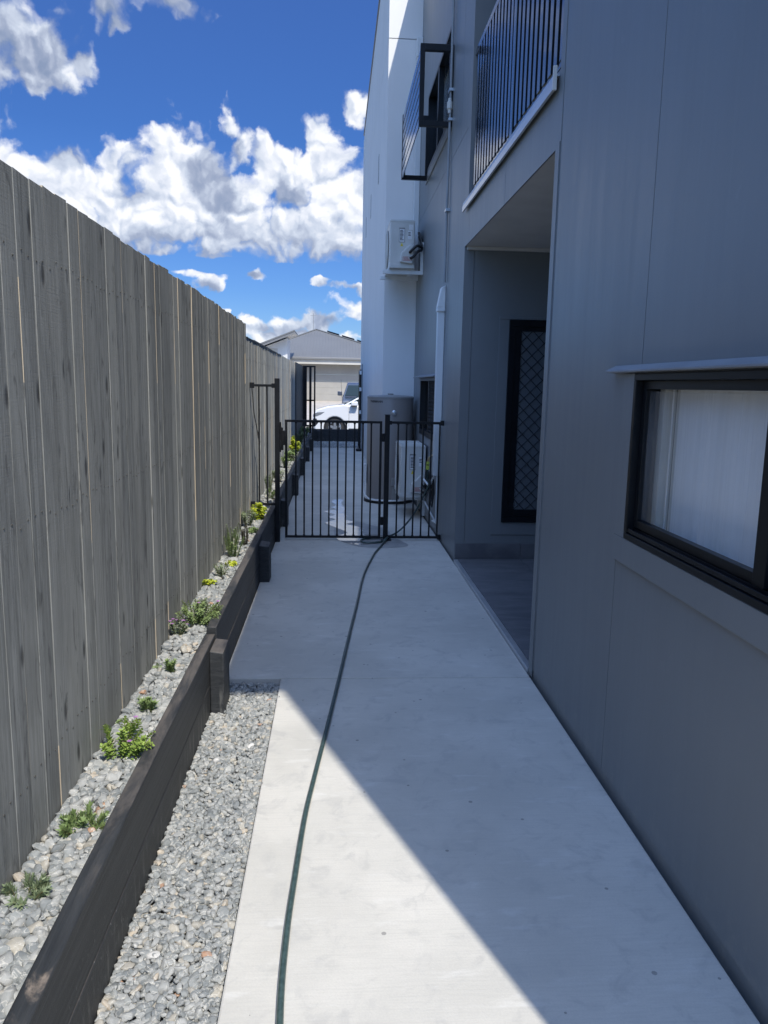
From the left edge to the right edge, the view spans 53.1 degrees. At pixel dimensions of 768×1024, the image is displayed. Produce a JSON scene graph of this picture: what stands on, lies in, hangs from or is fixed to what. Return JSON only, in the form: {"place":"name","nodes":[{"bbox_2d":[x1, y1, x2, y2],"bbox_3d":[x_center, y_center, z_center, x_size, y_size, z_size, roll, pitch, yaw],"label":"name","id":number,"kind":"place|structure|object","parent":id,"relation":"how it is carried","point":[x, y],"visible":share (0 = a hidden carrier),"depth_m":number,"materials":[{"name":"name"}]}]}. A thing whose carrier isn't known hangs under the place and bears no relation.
{"place":"outdoors","nodes":[
{"label":"outdoors","id":0,"kind":"place"},
{"bbox_2d":[0,0,378,381],"label":"sky","id":1,"kind":"structure","parent":0,"point":[221,142],"materials":[{"name":"blue"}]},
{"bbox_2d":[122,441,342,1021],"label":"soil","id":2,"kind":"structure","parent":0,"point":[161,1018],"depth_m":2.29,"materials":[{"name":"soil"}]},
{"bbox_2d":[0,160,247,904],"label":"timber fence","id":3,"kind":"object","parent":2,"relation":"on","point":[123,451],"visible":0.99,"depth_m":2.67,"materials":[{"name":"grey wood"}]},
{"bbox_2d":[3,429,311,1023],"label":"retaining wall","id":4,"kind":"structure","parent":2,"relation":"on","point":[67,979],"depth_m":2.41,"materials":[{"name":"grey wood"}]},
{"bbox_2d":[303,366,315,432],"bbox_3d":[-1.921,-2.707,19.737,0.320,2.060,0.050,0,9,-4],"label":"fence panel","id":5,"kind":"object","parent":4,"relation":"attached to","point":[305,400],"visible":0.88,"depth_m":19.66,"materials":[{"name":"metal"}]},
{"bbox_2d":[94,682,302,1023],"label":"gravel strip","id":6,"kind":"object","parent":2,"relation":"on","point":[214,826],"visible":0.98,"depth_m":2.52,"materials":[{"name":"gravel"}]},
{"bbox_2d":[246,336,294,512],"bbox_3d":[-1.682,-1.213,11.963,0.144,2.445,9.135,0,9,-4],"label":"timber fence","id":7,"kind":"object","parent":2,"relation":"on","point":[265,365],"visible":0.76,"depth_m":9.22,"materials":[{"name":"grey wood"}]},
{"bbox_2d":[305,429,357,441],"bbox_3d":[-1.255,-2.131,21.906,2.500,0.445,0.130,0,9,-4],"label":"sleeper edging","id":8,"kind":"object","parent":2,"relation":"on","point":[333,435],"visible":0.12,"depth_m":21.89,"materials":[{"name":"black wood"}]},
{"bbox_2d":[313,441,360,447],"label":"gravel","id":9,"kind":"structure","parent":2,"relation":"on","point":[325,444],"depth_m":20.66,"materials":[{"name":"grey gravel"}]},
{"bbox_2d":[360,0,423,461],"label":"rendered building","id":10,"kind":"structure","parent":2,"relation":"on","point":[388,315],"depth_m":10.89,"materials":[{"name":"grey paint"}]},
{"bbox_2d":[356,364,362,450],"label":"open gate","id":11,"kind":"structure","parent":10,"relation":"attached to","point":[360,408],"depth_m":18.85,"materials":[{"name":"metal"}]},
{"bbox_2d":[401,0,767,1023],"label":"townhouse","id":12,"kind":"structure","parent":2,"relation":"on","point":[605,420],"depth_m":2.95,"materials":[{"name":"paint"}]},
{"bbox_2d":[380,219,423,280],"bbox_3d":[0.233,-3.435,10.127,0.519,0.658,0.895,0,9,-4],"label":"ac outdoor unit","id":13,"kind":"object","parent":12,"relation":"attached to","point":[400,254],"visible":1,"depth_m":9.80,"materials":[{"name":"grey metal"}]},
{"bbox_2d":[380,414,443,540],"bbox_3d":[0.290,-0.349,7.984,0.630,1.308,0.120,0,9,-4],"label":"fence panel","id":14,"kind":"object","parent":12,"relation":"attached to","point":[388,422],"visible":0.94,"depth_m":7.97,"materials":[{"name":"black metal"}]},
{"bbox_2d":[394,440,429,515],"bbox_3d":[0.338,-0.400,9.500,0.341,0.878,1.212,0,9,-4],"label":"ac outdoor unit","id":15,"kind":"object","parent":12,"relation":"attached to","point":[409,471],"visible":0.73,"depth_m":9.29,"materials":[{"name":"grey metal"}]},
{"bbox_2d":[413,37,423,251],"bbox_3d":[0.449,-4.909,10.356,0.084,2.700,0.110,0,9,-4],"label":"pipe trunking","id":16,"kind":"object","parent":12,"relation":"attached to","point":[420,40],"visible":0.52,"depth_m":10.39,"materials":[{"name":"plastic"}]},
{"bbox_2d":[413,373,434,448],"bbox_3d":[0.540,-1.231,9.271,0.189,0.850,2.090,0,9,-4],"label":"window","id":17,"kind":"structure","parent":12,"relation":"in","point":[426,385],"depth_m":9.56,"materials":[{"name":"black glass"}]},
{"bbox_2d":[426,450,432,469],"bbox_3d":[0.521,-0.578,8.225,0.141,0.251,0.070,0,9,-4],"label":"garden tap","id":18,"kind":"object","parent":12,"relation":"attached to","point":[427,463],"visible":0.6,"depth_m":8.22,"materials":[{"name":"green metal"}]},
{"bbox_2d":[423,286,445,523],"bbox_3d":[0.528,-1.174,8.652,0.082,2.509,1.246,0,9,-4],"label":"pipe trunking","id":19,"kind":"object","parent":12,"relation":"attached to","point":[440,308],"visible":0.91,"depth_m":8.02,"materials":[{"name":"plastic"}]},
{"bbox_2d":[423,475,434,507],"bbox_3d":[0.484,-0.284,8.799,0.066,0.384,1.023,0,9,-5],"label":"cable bundle","id":20,"kind":"object","parent":19,"relation":"hanging from","point":[432,493],"visible":0.66,"depth_m":8.40,"materials":[{"name":"black rubber"}]},
{"bbox_2d":[425,25,451,184],"bbox_3d":[0.652,-4.428,8.539,0.116,1.010,2.120,0,9,-4],"label":"window","id":21,"kind":"structure","parent":12,"relation":"in","point":[438,96],"depth_m":8.51,"materials":[{"name":"black glass"}]},
{"bbox_2d":[443,0,454,282],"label":"electrical conduit","id":22,"kind":"object","parent":12,"relation":"attached to","point":[450,119],"visible":1,"depth_m":7.53,"materials":[{"name":"grey plastic"}]},
{"bbox_2d":[491,316,546,534],"bbox_3d":[1.502,-0.761,7.015,0.985,1.982,0.024,0,9,-4],"label":"screen door","id":23,"kind":"structure","parent":12,"relation":"in","point":[521,349],"depth_m":6.99,"materials":[{"name":"black metal"}]},
{"bbox_2d":[605,356,767,653],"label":"window","id":24,"kind":"structure","parent":12,"relation":"in","point":[711,555],"depth_m":2.49,"materials":[{"name":"black glass"}]},
{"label":"bed soil","id":25,"kind":"structure","parent":2,"relation":"on","visible":0},
{"bbox_2d":[0,435,307,1023],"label":"planting bed pebbles","id":26,"kind":"object","parent":25,"relation":"on","point":[102,781],"visible":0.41,"depth_m":2.37,"materials":[{"name":"gravel"}]},
{"bbox_2d":[0,870,53,910],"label":"seedling","id":27,"kind":"object","parent":26,"relation":"on","point":[41,886],"visible":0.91,"depth_m":1.99,"materials":[{"name":"green plant"}]},
{"bbox_2d":[55,800,109,837],"bbox_3d":[-0.894,0.931,2.300,0.155,0.083,0.160,0,9,-4],"label":"seedling","id":28,"kind":"object","parent":26,"relation":"on","point":[67,825],"visible":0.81,"depth_m":2.29,"materials":[{"name":"green plant"}]},
{"bbox_2d":[100,716,155,759],"bbox_3d":[-0.923,0.817,2.766,0.198,0.147,0.236,-1,10,-14],"label":"seedling","id":29,"kind":"object","parent":26,"relation":"on","point":[129,730],"visible":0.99,"depth_m":2.72,"materials":[{"name":"green plant"}]},
{"bbox_2d":[137,695,159,712],"bbox_3d":[-0.955,0.782,3.113,0.096,0.100,0.087,-3,10,-26],"label":"seedling","id":30,"kind":"object","parent":26,"relation":"on","point":[143,704],"visible":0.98,"depth_m":3.10,"materials":[{"name":"green plant"}]},
{"bbox_2d":[164,658,177,672],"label":"seedling","id":31,"kind":"object","parent":26,"relation":"on","point":[169,666],"visible":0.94,"depth_m":3.51,"materials":[{"name":"green plant"}]},
{"bbox_2d":[169,616,189,634],"bbox_3d":[-1.070,0.597,3.999,0.109,0.114,0.090,-4,11,-29],"label":"seedling","id":32,"kind":"object","parent":26,"relation":"on","point":[179,629],"visible":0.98,"depth_m":4.00,"materials":[{"name":"green plant"}]},
{"bbox_2d":[175,597,222,626],"bbox_3d":[-0.999,0.546,4.194,0.256,0.156,0.269,0,9,-4],"label":"seedling","id":33,"kind":"object","parent":26,"relation":"on","point":[199,608],"visible":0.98,"depth_m":4.15,"materials":[{"name":"green plant"}]},
{"bbox_2d":[202,578,216,584],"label":"seedling","id":34,"kind":"object","parent":26,"relation":"on","point":[208,581],"visible":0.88,"depth_m":4.97,"materials":[{"name":"yellow plant"}]},
{"bbox_2d":[213,562,229,577],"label":"seedling","id":35,"kind":"object","parent":26,"relation":"on","point":[219,571],"visible":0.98,"depth_m":5.23,"materials":[{"name":"green plant"}]},
{"bbox_2d":[225,560,236,566],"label":"seedling","id":36,"kind":"object","parent":26,"relation":"on","point":[233,563],"visible":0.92,"depth_m":5.53,"materials":[{"name":"yellow plant"}]},
{"bbox_2d":[225,523,240,550],"bbox_3d":[-1.166,0.203,6.007,0.138,0.236,0.110,-4,11,-29],"label":"seedling","id":37,"kind":"object","parent":26,"relation":"on","point":[236,532],"visible":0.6,"depth_m":6.01,"materials":[{"name":"green plant"}]},
{"bbox_2d":[223,530,244,556],"bbox_3d":[-1.133,0.245,5.798,0.149,0.232,0.134,9,12,40],"label":"seedling","id":38,"kind":"object","parent":26,"relation":"on","point":[231,548],"visible":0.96,"depth_m":5.80,"materials":[{"name":"green plant"}]},
{"bbox_2d":[240,522,248,544],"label":"seedling","id":39,"kind":"object","parent":26,"relation":"on","point":[243,533],"visible":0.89,"depth_m":6.23,"materials":[{"name":"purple plant"}]},
{"bbox_2d":[241,509,256,525],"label":"seedling","id":40,"kind":"object","parent":26,"relation":"on","point":[244,516],"visible":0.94,"depth_m":7.04,"materials":[{"name":"green plant"}]},
{"bbox_2d":[249,526,257,533],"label":"seedling","id":41,"kind":"object","parent":26,"relation":"on","point":[253,529],"visible":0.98,"depth_m":6.74,"materials":[{"name":"green plant"}]},
{"bbox_2d":[250,502,266,519],"bbox_3d":[-1.213,-0.011,7.418,0.181,0.168,0.179,0,9,-4],"label":"seedling","id":42,"kind":"object","parent":26,"relation":"on","point":[259,510],"visible":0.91,"depth_m":7.39,"materials":[{"name":"green plant"}]},
{"bbox_2d":[264,474,273,490],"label":"seedling","id":43,"kind":"object","parent":26,"relation":"on","point":[270,481],"visible":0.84,"depth_m":9.10,"materials":[{"name":"green plant"}]},
{"bbox_2d":[265,488,274,498],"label":"seedling","id":44,"kind":"object","parent":26,"relation":"on","point":[272,494],"visible":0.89,"depth_m":8.68,"materials":[{"name":"green plant"}]},
{"bbox_2d":[271,470,283,481],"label":"seedling","id":45,"kind":"object","parent":26,"relation":"on","point":[281,472],"visible":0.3,"depth_m":10.15,"materials":[{"name":"green plant"}]},
{"bbox_2d":[281,452,292,467],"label":"seedling","id":46,"kind":"object","parent":26,"relation":"on","point":[283,460],"visible":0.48,"depth_m":11.83,"materials":[{"name":"green plant"}]},
{"bbox_2d":[288,450,297,460],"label":"seedling","id":47,"kind":"object","parent":26,"relation":"on","point":[291,454],"visible":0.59,"depth_m":12.99,"materials":[{"name":"green plant"}]},
{"bbox_2d":[288,436,300,454],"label":"seedling","id":48,"kind":"object","parent":26,"relation":"on","point":[292,446],"visible":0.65,"depth_m":14.10,"materials":[{"name":"green plant"}]},
{"bbox_2d":[297,428,302,442],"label":"seedling","id":49,"kind":"object","parent":26,"relation":"on","point":[300,437],"visible":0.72,"depth_m":16.44,"materials":[{"name":"green plant"}]},
{"bbox_2d":[300,426,308,436],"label":"seedling","id":50,"kind":"object","parent":26,"relation":"on","point":[307,430],"visible":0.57,"depth_m":18.49,"materials":[{"name":"green plant"}]},
{"bbox_2d":[295,362,302,437],"bbox_3d":[-2.033,-2.580,18.521,0.050,1.900,4.228,0,9,-4],"label":"panel fence","id":51,"kind":"object","parent":25,"relation":"on","point":[298,391],"visible":0.56,"depth_m":17.54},
{"bbox_2d":[307,401,340,423],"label":"driveway","id":52,"kind":"structure","parent":0,"point":[318,404],"depth_m":44.54,"materials":[{"name":"concrete"}]},
{"bbox_2d":[261,330,297,359],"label":"skillion house","id":53,"kind":"structure","parent":52,"relation":"on","point":[280,344],"depth_m":43.38,"materials":[{"name":"grey"}]},
{"bbox_2d":[289,313,360,400],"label":"brick garage house","id":54,"kind":"structure","parent":52,"relation":"on","point":[338,355],"depth_m":47.36,"materials":[{"name":"paint"}]},
{"bbox_2d":[307,367,360,400],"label":"garage door","id":55,"kind":"structure","parent":54,"relation":"in","point":[331,384],"depth_m":47.33,"materials":[{"name":"paint"}]},
{"bbox_2d":[313,396,357,428],"bbox_3d":[-0.413,-3.643,28.645,4.452,1.698,1.999,0,9,-4],"label":"parked car","id":56,"kind":"object","parent":52,"relation":"on","point":[348,410],"visible":0.22,"depth_m":27.76,"materials":[{"name":"white paint"}]},
{"bbox_2d":[338,382,358,403],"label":"car window","id":57,"kind":"structure","parent":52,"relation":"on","point":[351,391],"depth_m":36.95,"materials":[{"name":"glass"}]},
{"bbox_2d":[217,448,759,1023],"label":"path","id":58,"kind":"structure","parent":0,"point":[473,850],"depth_m":2.78,"materials":[{"name":"concrete"}]},
{"bbox_2d":[250,378,281,541],"bbox_3d":[-1.186,-0.512,7.746,0.314,1.650,0.051,0,9,-4],"label":"fence panel","id":59,"kind":"object","parent":58,"relation":"on","point":[278,430],"visible":1,"depth_m":7.71,"materials":[{"name":"black metal"}]},
{"bbox_2d":[282,419,384,537],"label":"side gate","id":60,"kind":"structure","parent":58,"relation":"on","point":[329,422],"depth_m":7.92,"materials":[{"name":"black metal"}]},
{"bbox_2d":[276,470,428,1023],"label":"garden hose","id":61,"kind":"object","parent":58,"relation":"on","point":[282,970],"visible":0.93,"depth_m":2.76,"materials":[{"name":"rubber"}]},
{"bbox_2d":[324,499,382,544],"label":"water","id":62,"kind":"structure","parent":58,"relation":"on","point":[341,520],"depth_m":8.72,"materials":[{"name":"grey liquid"}]},
{"bbox_2d":[334,520,407,547],"bbox_3d":[-0.242,0.227,8.439,0.654,0.001,1.637,-1,10,-14],"label":"damp patch","id":63,"kind":"object","parent":58,"relation":"on","point":[393,542],"visible":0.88,"depth_m":8.31,"materials":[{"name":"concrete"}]},
{"bbox_2d":[363,393,413,503],"bbox_3d":[0.067,-0.895,10.706,0.722,1.492,0.735,0,9,-4],"label":"hot water heater","id":64,"kind":"object","parent":58,"relation":"on","point":[396,407],"visible":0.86,"depth_m":10.46,"materials":[{"name":"beige metal"}]},
{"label":"porch base","id":65,"kind":"structure","parent":0,"visible":0},
{"bbox_2d":[454,559,529,675],"bbox_3d":[0.749,0.701,5.765,0.037,0.074,2.770,0,9,-4],"label":"porch edge strip","id":66,"kind":"object","parent":65,"relation":"attached to","point":[513,646],"visible":0.53,"depth_m":5.30,"materials":[{"name":"concrete"}]},
{"bbox_2d":[458,559,533,660],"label":"porch floor","id":67,"kind":"structure","parent":65,"relation":"on","point":[504,587],"depth_m":6.12,"materials":[{"name":"stone"}]}
]}

